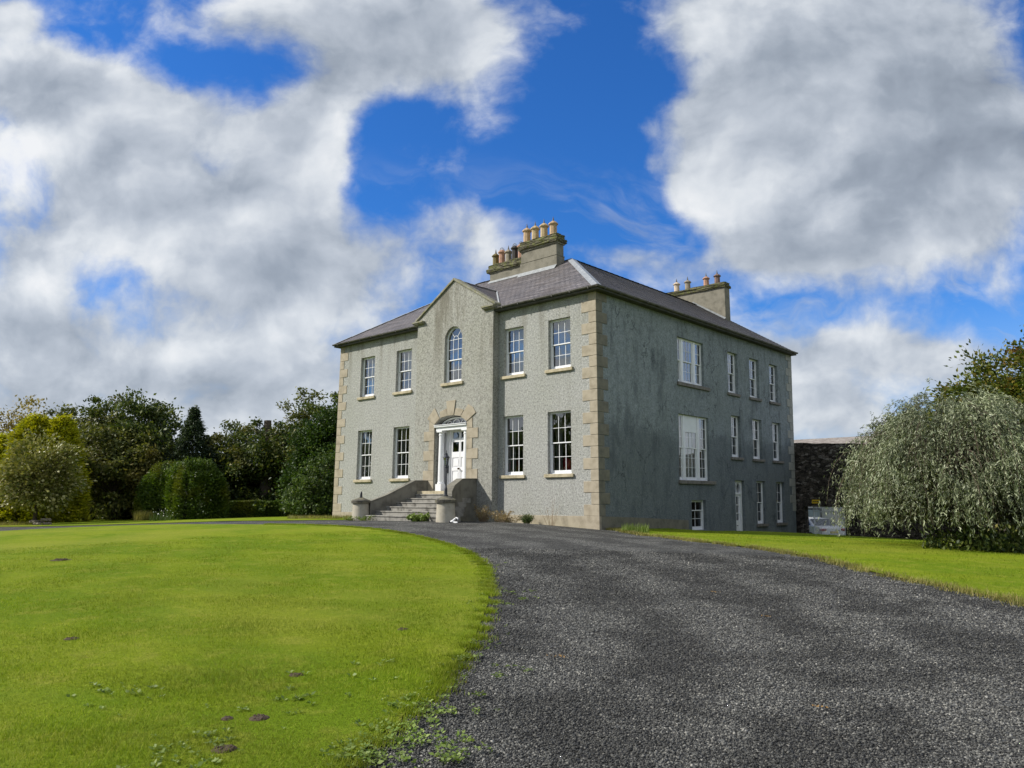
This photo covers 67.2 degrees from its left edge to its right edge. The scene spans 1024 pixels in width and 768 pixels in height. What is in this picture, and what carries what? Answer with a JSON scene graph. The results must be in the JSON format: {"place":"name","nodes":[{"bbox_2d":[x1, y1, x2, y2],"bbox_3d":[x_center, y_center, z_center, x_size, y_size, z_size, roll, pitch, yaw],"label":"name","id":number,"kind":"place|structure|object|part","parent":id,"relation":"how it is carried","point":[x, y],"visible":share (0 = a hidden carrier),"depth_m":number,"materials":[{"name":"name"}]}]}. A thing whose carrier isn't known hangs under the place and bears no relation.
{"place":"outdoors","nodes":[
{"label":"outdoors","id":0,"kind":"place"},
{"bbox_2d":[0,521,31,525],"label":"grass tuft","id":1,"kind":"object","parent":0,"point":[13,523],"visible":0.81,"depth_m":40.62,"materials":[{"name":"green plant"}]},
{"bbox_2d":[29,518,51,524],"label":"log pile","id":2,"kind":"object","parent":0,"point":[38,522],"visible":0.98,"depth_m":40.18,"materials":[{"name":"grey wood"}]},
{"bbox_2d":[0,515,351,526],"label":"lawn","id":3,"kind":"structure","parent":0,"point":[105,522],"depth_m":39.07,"materials":[{"name":"green plant"}]},
{"bbox_2d":[0,412,93,523],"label":"golden cypress","id":4,"kind":"object","parent":3,"relation":"on","point":[65,428],"visible":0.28,"depth_m":45.55,"materials":[{"name":"green plant"}]},
{"bbox_2d":[0,425,99,519],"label":"round tree","id":5,"kind":"object","parent":3,"relation":"on","point":[54,474],"visible":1,"depth_m":40.52,"materials":[{"name":"green plant"}]},
{"bbox_2d":[41,401,123,485],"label":"boundary tree","id":6,"kind":"object","parent":3,"relation":"on","point":[67,410],"visible":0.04,"depth_m":53.58,"materials":[{"name":"green plant"}]},
{"bbox_2d":[64,408,172,520],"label":"boundary tree","id":7,"kind":"object","parent":3,"relation":"on","point":[122,473],"visible":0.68,"depth_m":49.01,"materials":[{"name":"green plant"}]},
{"bbox_2d":[71,392,184,518],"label":"boundary tree","id":8,"kind":"object","parent":3,"relation":"on","point":[95,400],"visible":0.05,"depth_m":53.97,"materials":[{"name":"green plant"}]},
{"bbox_2d":[131,510,154,520],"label":"grass tuft","id":9,"kind":"object","parent":3,"relation":"on","point":[141,516],"visible":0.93,"depth_m":44.52,"materials":[{"name":"green plant"}]},
{"bbox_2d":[98,386,200,518],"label":"boundary tree","id":10,"kind":"object","parent":3,"relation":"on","point":[157,415],"visible":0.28,"depth_m":52.14,"materials":[{"name":"green plant"}]},
{"bbox_2d":[149,505,178,520],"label":"white flowering plant","id":11,"kind":"object","parent":3,"relation":"on","point":[157,518],"visible":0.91,"depth_m":42.77,"materials":[{"name":"green plant"}]},
{"bbox_2d":[131,456,232,519],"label":"yew block","id":12,"kind":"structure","parent":3,"relation":"on","point":[169,485],"depth_m":45.27,"materials":[{"name":"green plant"}]},
{"bbox_2d":[130,405,234,519],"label":"spruce tree","id":13,"kind":"object","parent":3,"relation":"on","point":[193,426],"visible":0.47,"depth_m":51.02,"materials":[{"name":"green plant"}]},
{"bbox_2d":[186,490,206,518],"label":"pale leaved plant","id":14,"kind":"object","parent":3,"relation":"on","point":[200,508],"visible":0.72,"depth_m":44.20,"materials":[{"name":"green plant"}]},
{"bbox_2d":[191,432,251,498],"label":"boundary tree","id":15,"kind":"object","parent":3,"relation":"on","point":[206,440],"visible":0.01,"depth_m":52.81,"materials":[{"name":"green plant"}]},
{"bbox_2d":[209,419,262,511],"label":"boundary tree","id":16,"kind":"object","parent":3,"relation":"on","point":[234,425],"visible":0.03,"depth_m":52.94,"materials":[{"name":"green plant"}]},
{"bbox_2d":[208,416,308,513],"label":"boundary tree","id":17,"kind":"object","parent":3,"relation":"on","point":[245,463],"visible":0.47,"depth_m":50.20,"materials":[{"name":"green plant"}]},
{"bbox_2d":[228,500,294,517],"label":"box hedge","id":18,"kind":"object","parent":3,"relation":"on","point":[241,510],"visible":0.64,"depth_m":48.35,"materials":[{"name":"green plant"}]},
{"bbox_2d":[253,420,271,498],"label":"tree","id":19,"kind":"object","parent":3,"relation":"on","point":[267,423],"visible":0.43,"depth_m":50.80,"materials":[{"name":"plant"}]},
{"bbox_2d":[239,386,331,512],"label":"boundary tree","id":20,"kind":"object","parent":3,"relation":"on","point":[298,415],"visible":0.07,"depth_m":52.48,"materials":[{"name":"green plant"}]},
{"bbox_2d":[287,515,308,518],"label":"grass tuft","id":21,"kind":"object","parent":3,"relation":"on","point":[296,517],"visible":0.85,"depth_m":36.14,"materials":[{"name":"green plant"}]},
{"bbox_2d":[269,404,337,515],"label":"ivy covered tree","id":22,"kind":"object","parent":3,"relation":"on","point":[317,435],"visible":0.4,"depth_m":45.89,"materials":[{"name":"green plant"}]},
{"bbox_2d":[275,441,335,516],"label":"leafy shrub","id":23,"kind":"object","parent":3,"relation":"on","point":[312,497],"visible":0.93,"depth_m":40.78,"materials":[{"name":"green plant"}]},
{"bbox_2d":[285,391,338,514],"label":"boundary tree","id":24,"kind":"object","parent":3,"relation":"on","point":[332,395],"visible":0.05,"depth_m":48.53,"materials":[{"name":"green plant"}]},
{"bbox_2d":[305,514,325,518],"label":"grass tuft","id":25,"kind":"object","parent":3,"relation":"on","point":[315,517],"visible":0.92,"depth_m":35.53,"materials":[{"name":"green plant"}]},
{"bbox_2d":[325,514,347,518],"bbox_3d":[-8.021,6.063,35.294,1.131,0.210,1.103,-2,-9,14],"label":"grass tuft","id":26,"kind":"object","parent":3,"relation":"on","point":[333,517],"visible":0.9,"depth_m":35.08,"materials":[{"name":"green plant"}]},
{"bbox_2d":[0,524,487,767],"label":"lawn","id":27,"kind":"structure","parent":0,"point":[13,540],"depth_m":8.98,"materials":[{"name":"green plant"}]},
{"bbox_2d":[50,558,71,560],"bbox_3d":[-9.618,3.757,16.482,0.480,0.059,0.480,-8,-11,42],"label":"soil scrape","id":28,"kind":"object","parent":27,"relation":"on","point":[59,559],"visible":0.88,"depth_m":16.36,"materials":[{"name":"brown soil"}]},
{"bbox_2d":[211,744,236,753],"bbox_3d":[-1.775,2.248,4.758,0.180,0.024,0.180,-8,-11,42],"label":"soil scrape","id":29,"kind":"object","parent":27,"relation":"on","point":[231,746],"visible":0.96,"depth_m":4.74,"materials":[{"name":"brown soil"}]},
{"bbox_2d":[221,715,233,720],"bbox_3d":[-1.988,2.333,5.380,0.105,0.020,0.105,-8,-11,42],"label":"soil scrape","id":30,"kind":"object","parent":27,"relation":"on","point":[224,718],"visible":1,"depth_m":5.36,"materials":[{"name":"brown soil"}]},
{"bbox_2d":[249,714,269,720],"bbox_3d":[-1.769,2.334,5.397,0.165,0.023,0.165,-8,-11,42],"label":"soil scrape","id":31,"kind":"object","parent":27,"relation":"on","point":[259,717],"visible":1,"depth_m":5.37,"materials":[{"name":"brown soil"}]},
{"bbox_2d":[289,672,303,676],"bbox_3d":[-1.854,2.498,6.628,0.150,0.023,0.150,-8,-11,42],"label":"soil scrape","id":32,"kind":"object","parent":27,"relation":"on","point":[298,674],"visible":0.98,"depth_m":6.61,"materials":[{"name":"brown soil"}]},
{"bbox_2d":[66,560,538,767],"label":"weeds","id":33,"kind":"object","parent":27,"relation":"on","point":[367,753],"visible":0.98,"depth_m":4.96,"materials":[{"name":"green plant"}]},
{"bbox_2d":[264,523,503,767],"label":"grass fringe","id":34,"kind":"object","parent":27,"relation":"on","point":[443,678],"depth_m":6.91,"materials":[{"name":"green plant"}]},
{"bbox_2d":[0,520,1023,767],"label":"gravel drive","id":35,"kind":"structure","parent":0,"point":[498,534],"depth_m":8.86,"materials":[{"name":"grey gravel"}]},
{"bbox_2d":[344,516,354,520],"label":"broad leaved weed","id":36,"kind":"object","parent":35,"relation":"on","point":[348,518],"visible":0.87,"depth_m":31.07,"materials":[{"name":"green plant"}]},
{"bbox_2d":[351,491,369,520],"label":"stone pillar","id":37,"kind":"structure","parent":35,"relation":"on","point":[360,508],"depth_m":31.21,"materials":[{"name":"grey stone"}]},
{"bbox_2d":[355,515,375,520],"bbox_3d":[-5.887,5.348,30.748,0.775,0.278,0.745,3,-9,-22],"label":"broad leaved weed","id":38,"kind":"object","parent":35,"relation":"on","point":[364,518],"visible":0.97,"depth_m":30.65,"materials":[{"name":"green plant"}]},
{"bbox_2d":[405,512,429,521],"bbox_3d":[-3.521,4.920,28.510,0.888,0.401,1.002,-8,-11,42],"label":"broad leaved weed","id":39,"kind":"object","parent":35,"relation":"on","point":[413,517],"visible":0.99,"depth_m":28.38,"materials":[{"name":"green plant"}]},
{"bbox_2d":[364,478,476,521],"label":"entrance steps","id":40,"kind":"structure","parent":35,"relation":"on","point":[400,503],"depth_m":31.02,"materials":[{"name":"stone"}]},
{"bbox_2d":[435,496,456,522],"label":"stone pillar","id":41,"kind":"structure","parent":35,"relation":"on","point":[445,510],"depth_m":27.66,"materials":[{"name":"grey stone"}]},
{"bbox_2d":[443,450,449,495],"bbox_3d":[-2.405,3.257,28.148,0.280,1.670,0.242,-8,-11,42],"label":"lamp post","id":42,"kind":"object","parent":41,"relation":"on","point":[446,465],"visible":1,"depth_m":28.13,"materials":[{"name":"black metal"}]},
{"bbox_2d":[473,504,492,521],"bbox_3d":[-1.079,4.970,29.641,0.824,0.701,0.905,5,-10,-32],"label":"dried weed","id":43,"kind":"object","parent":35,"relation":"on","point":[483,512],"visible":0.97,"depth_m":29.52,"materials":[{"name":"brown plant"}]},
{"bbox_2d":[489,509,513,521],"bbox_3d":[-0.407,5.047,29.434,0.897,0.521,1.012,-8,-11,42],"label":"dried weed","id":44,"kind":"object","parent":35,"relation":"on","point":[503,519],"visible":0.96,"depth_m":29.38,"materials":[{"name":"brown plant"}]},
{"bbox_2d":[501,515,519,522],"bbox_3d":[-0.024,5.129,29.412,0.818,0.382,0.604,1,-9,-7],"label":"dried weed","id":45,"kind":"object","parent":35,"relation":"on","point":[507,519],"visible":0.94,"depth_m":29.37,"materials":[{"name":"brown plant"}]},
{"bbox_2d":[518,513,534,523],"bbox_3d":[0.599,5.065,28.971,0.642,0.415,0.586,-8,-11,42],"label":"green bush","id":46,"kind":"object","parent":35,"relation":"on","point":[526,519],"visible":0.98,"depth_m":28.90,"materials":[{"name":"green plant"}]},
{"bbox_2d":[541,499,558,525],"bbox_3d":[1.383,4.713,28.333,0.687,1.018,0.782,-8,-11,42],"label":"bare sapling","id":47,"kind":"object","parent":35,"relation":"on","point":[551,517],"visible":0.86,"depth_m":28.20,"materials":[{"name":"plant"}]},
{"bbox_2d":[0,0,1023,452],"label":"sky","id":48,"kind":"structure","parent":0,"point":[200,200],"materials":[{"name":"blue"}]},
{"bbox_2d":[23,520,1018,602],"bbox_3d":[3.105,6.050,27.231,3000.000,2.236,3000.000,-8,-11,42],"label":"ground","id":49,"kind":"structure","parent":0,"point":[263,520],"depth_m":37.13,"materials":[{"name":"green plant"}]},
{"bbox_2d":[0,395,51,433],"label":"boundary tree","id":50,"kind":"object","parent":49,"relation":"on","point":[8,424],"visible":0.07,"depth_m":54.41,"materials":[{"name":"green plant"}]},
{"bbox_2d":[332,217,797,532],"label":"country house","id":51,"kind":"structure","parent":49,"relation":"on","point":[538,358],"depth_m":32.78,"materials":[{"name":"stone"}]},
{"bbox_2d":[353,430,371,481],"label":"window","id":52,"kind":"structure","parent":51,"relation":"in","point":[368,438],"depth_m":37.48,"materials":[{"name":"white paint"}]},
{"bbox_2d":[357,357,374,399],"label":"window","id":53,"kind":"structure","parent":51,"relation":"in","point":[371,368],"depth_m":37.96,"materials":[{"name":"white paint"}]},
{"bbox_2d":[389,426,409,481],"bbox_3d":[-4.968,3.218,35.390,1.399,2.490,0.582,-8,-11,42],"label":"window","id":54,"kind":"structure","parent":51,"relation":"in","point":[402,477],"depth_m":35.66,"materials":[{"name":"white paint"}]},
{"bbox_2d":[392,349,411,394],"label":"window","id":55,"kind":"structure","parent":51,"relation":"in","point":[409,360],"depth_m":36.09,"materials":[{"name":"white paint"}]},
{"bbox_2d":[440,327,462,386],"bbox_3d":[-2.400,-1.190,33.199,1.348,2.565,0.585,-8,-11,42],"label":"window","id":56,"kind":"structure","parent":51,"relation":"in","point":[454,381],"depth_m":33.44,"materials":[{"name":"white paint"}]},
{"bbox_2d":[444,430,463,484],"bbox_3d":[-2.375,3.214,32.713,1.921,2.640,0.201,-8,-11,42],"label":"front door","id":57,"kind":"structure","parent":51,"relation":"in","point":[455,464],"depth_m":32.89,"materials":[{"name":"white paint"}]},
{"bbox_2d":[499,415,525,478],"bbox_3d":[0.166,2.520,30.754,1.357,2.490,0.581,-8,-11,42],"label":"window","id":58,"kind":"structure","parent":51,"relation":"in","point":[513,474],"depth_m":31.02,"materials":[{"name":"white paint"}]},
{"bbox_2d":[500,327,525,379],"bbox_3d":[0.202,-1.236,31.285,1.327,2.085,0.586,-8,-11,42],"label":"window","id":59,"kind":"structure","parent":51,"relation":"in","point":[519,351],"depth_m":31.49,"materials":[{"name":"white paint"}]},
{"bbox_2d":[509,461,518,471],"bbox_3d":[0.254,3.658,31.364,0.540,1.080,0.530,-8,-11,42],"label":"dining chair","id":60,"kind":"object","parent":51,"relation":"in","point":[517,466],"visible":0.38,"depth_m":31.12,"materials":[{"name":"fabric"}]},
{"bbox_2d":[545,317,572,373],"bbox_3d":[1.948,-1.473,29.708,1.347,2.085,0.584,-8,-11,42],"label":"window","id":61,"kind":"structure","parent":51,"relation":"in","point":[563,356],"depth_m":29.95,"materials":[{"name":"white paint"}]},
{"bbox_2d":[544,411,573,477],"bbox_3d":[1.917,2.281,29.173,1.397,2.490,0.581,-8,-11,42],"label":"window","id":62,"kind":"structure","parent":51,"relation":"in","point":[559,472],"depth_m":29.44,"materials":[{"name":"white paint"}]},
{"bbox_2d":[563,458,570,469],"bbox_3d":[2.213,3.387,29.569,0.540,1.080,0.530,-8,-11,42],"label":"dining chair","id":63,"kind":"object","parent":51,"relation":"in","point":[568,464],"visible":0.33,"depth_m":29.36,"materials":[{"name":"red fabric"}]},
{"bbox_2d":[677,337,710,390],"bbox_3d":[7.708,-0.837,33.676,0.580,2.110,2.753,-8,-11,42],"label":"tripartite window","id":64,"kind":"structure","parent":51,"relation":"in","point":[681,347],"depth_m":33.75,"materials":[{"name":"white paint"}]},
{"bbox_2d":[678,414,715,484],"bbox_3d":[7.801,2.835,33.095,0.407,2.915,3.088,-8,-11,42],"label":"tripartite window","id":65,"kind":"structure","parent":51,"relation":"in","point":[689,443],"depth_m":33.09,"materials":[{"name":"white paint"}]},
{"bbox_2d":[691,500,703,529],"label":"window","id":66,"kind":"structure","parent":51,"relation":"in","point":[701,527],"depth_m":33.08,"materials":[{"name":"white paint"}]},
{"bbox_2d":[727,352,740,396],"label":"window","id":67,"kind":"structure","parent":51,"relation":"in","point":[732,393],"depth_m":36.62,"materials":[{"name":"white paint"}]},
{"bbox_2d":[731,416,743,459],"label":"window","id":68,"kind":"structure","parent":51,"relation":"in","point":[734,457],"depth_m":36.23,"materials":[{"name":"white paint"}]},
{"bbox_2d":[735,480,742,530],"bbox_3d":[10.355,6.082,35.588,0.167,3.230,1.033,-8,-11,42],"label":"basement door","id":69,"kind":"structure","parent":51,"relation":"in","point":[738,491],"depth_m":35.82,"materials":[{"name":"white paint"}]},
{"bbox_2d":[749,359,761,401],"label":"window","id":70,"kind":"structure","parent":51,"relation":"in","point":[754,397],"depth_m":38.29,"materials":[{"name":"white paint"}]},
{"bbox_2d":[752,419,764,461],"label":"window","id":71,"kind":"structure","parent":51,"relation":"in","point":[757,459],"depth_m":37.87,"materials":[{"name":"white paint"}]},
{"bbox_2d":[756,481,768,526],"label":"window","id":72,"kind":"structure","parent":51,"relation":"in","point":[760,523],"depth_m":37.47,"materials":[{"name":"white paint"}]},
{"bbox_2d":[769,365,780,405],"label":"window","id":73,"kind":"structure","parent":51,"relation":"in","point":[771,368],"depth_m":39.87,"materials":[{"name":"white paint"}]},
{"bbox_2d":[772,423,783,463],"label":"window","id":74,"kind":"structure","parent":51,"relation":"in","point":[774,425],"depth_m":39.46,"materials":[{"name":"white paint"}]},
{"bbox_2d":[776,482,787,525],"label":"window","id":75,"kind":"structure","parent":51,"relation":"in","point":[778,484],"depth_m":39.07,"materials":[{"name":"white paint"}]},
{"bbox_2d":[809,517,844,534],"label":"parked car","id":76,"kind":"object","parent":49,"relation":"on","point":[811,524],"visible":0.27,"depth_m":43.07,"materials":[{"name":"white paint"}]},
{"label":"windows","id":77,"kind":"part","parent":76,"relation":"part of","materials":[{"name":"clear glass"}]},
{"bbox_2d":[794,436,870,525],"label":"outbuilding","id":78,"kind":"structure","parent":49,"relation":"on","point":[831,440],"depth_m":50.84,"materials":[{"name":"grey stone"}]},
{"bbox_2d":[808,508,821,517],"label":"window","id":79,"kind":"structure","parent":78,"relation":"in","point":[810,510],"depth_m":48.93,"materials":[{"name":"metal"}]},
{"bbox_2d":[794,443,1023,539],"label":"garden wall","id":80,"kind":"structure","parent":49,"relation":"on","point":[813,462],"depth_m":39.43,"materials":[{"name":"stone"}]},
{"bbox_2d":[813,507,845,535],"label":"iron gate","id":81,"kind":"structure","parent":80,"relation":"attached to","point":[820,511],"depth_m":39.62,"materials":[{"name":"grey metal"}]},
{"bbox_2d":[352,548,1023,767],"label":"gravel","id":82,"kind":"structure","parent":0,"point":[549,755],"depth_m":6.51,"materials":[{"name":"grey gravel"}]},
{"bbox_2d":[635,528,1023,600],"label":"lawn","id":83,"kind":"structure","parent":0,"point":[920,565],"depth_m":18.24,"materials":[{"name":"green plant"}]},
{"bbox_2d":[620,523,648,532],"bbox_3d":[4.265,4.950,26.682,1.071,0.357,1.019,-8,-11,42],"label":"grass tuft","id":84,"kind":"object","parent":83,"relation":"on","point":[639,529],"visible":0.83,"depth_m":26.49,"materials":[{"name":"green plant"}]},
{"bbox_2d":[605,527,1023,607],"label":"grass fringe","id":85,"kind":"object","parent":83,"relation":"on","point":[992,595],"depth_m":14.57,"materials":[{"name":"green plant"}]},
{"bbox_2d":[812,377,1023,539],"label":"weeping silver pear","id":86,"kind":"object","parent":83,"relation":"on","point":[964,481],"visible":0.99,"depth_m":21.07,"materials":[{"name":"green plant"}]},
{"bbox_2d":[873,324,1023,537],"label":"broad turning tree","id":87,"kind":"object","parent":83,"relation":"on","point":[1007,383],"visible":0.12,"depth_m":30.38,"materials":[{"name":"green plant"}]},
{"bbox_2d":[920,516,1023,553],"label":"ground elder patch","id":88,"kind":"object","parent":83,"relation":"on","point":[988,542],"visible":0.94,"depth_m":20.60,"materials":[{"name":"green plant"}]}
]}

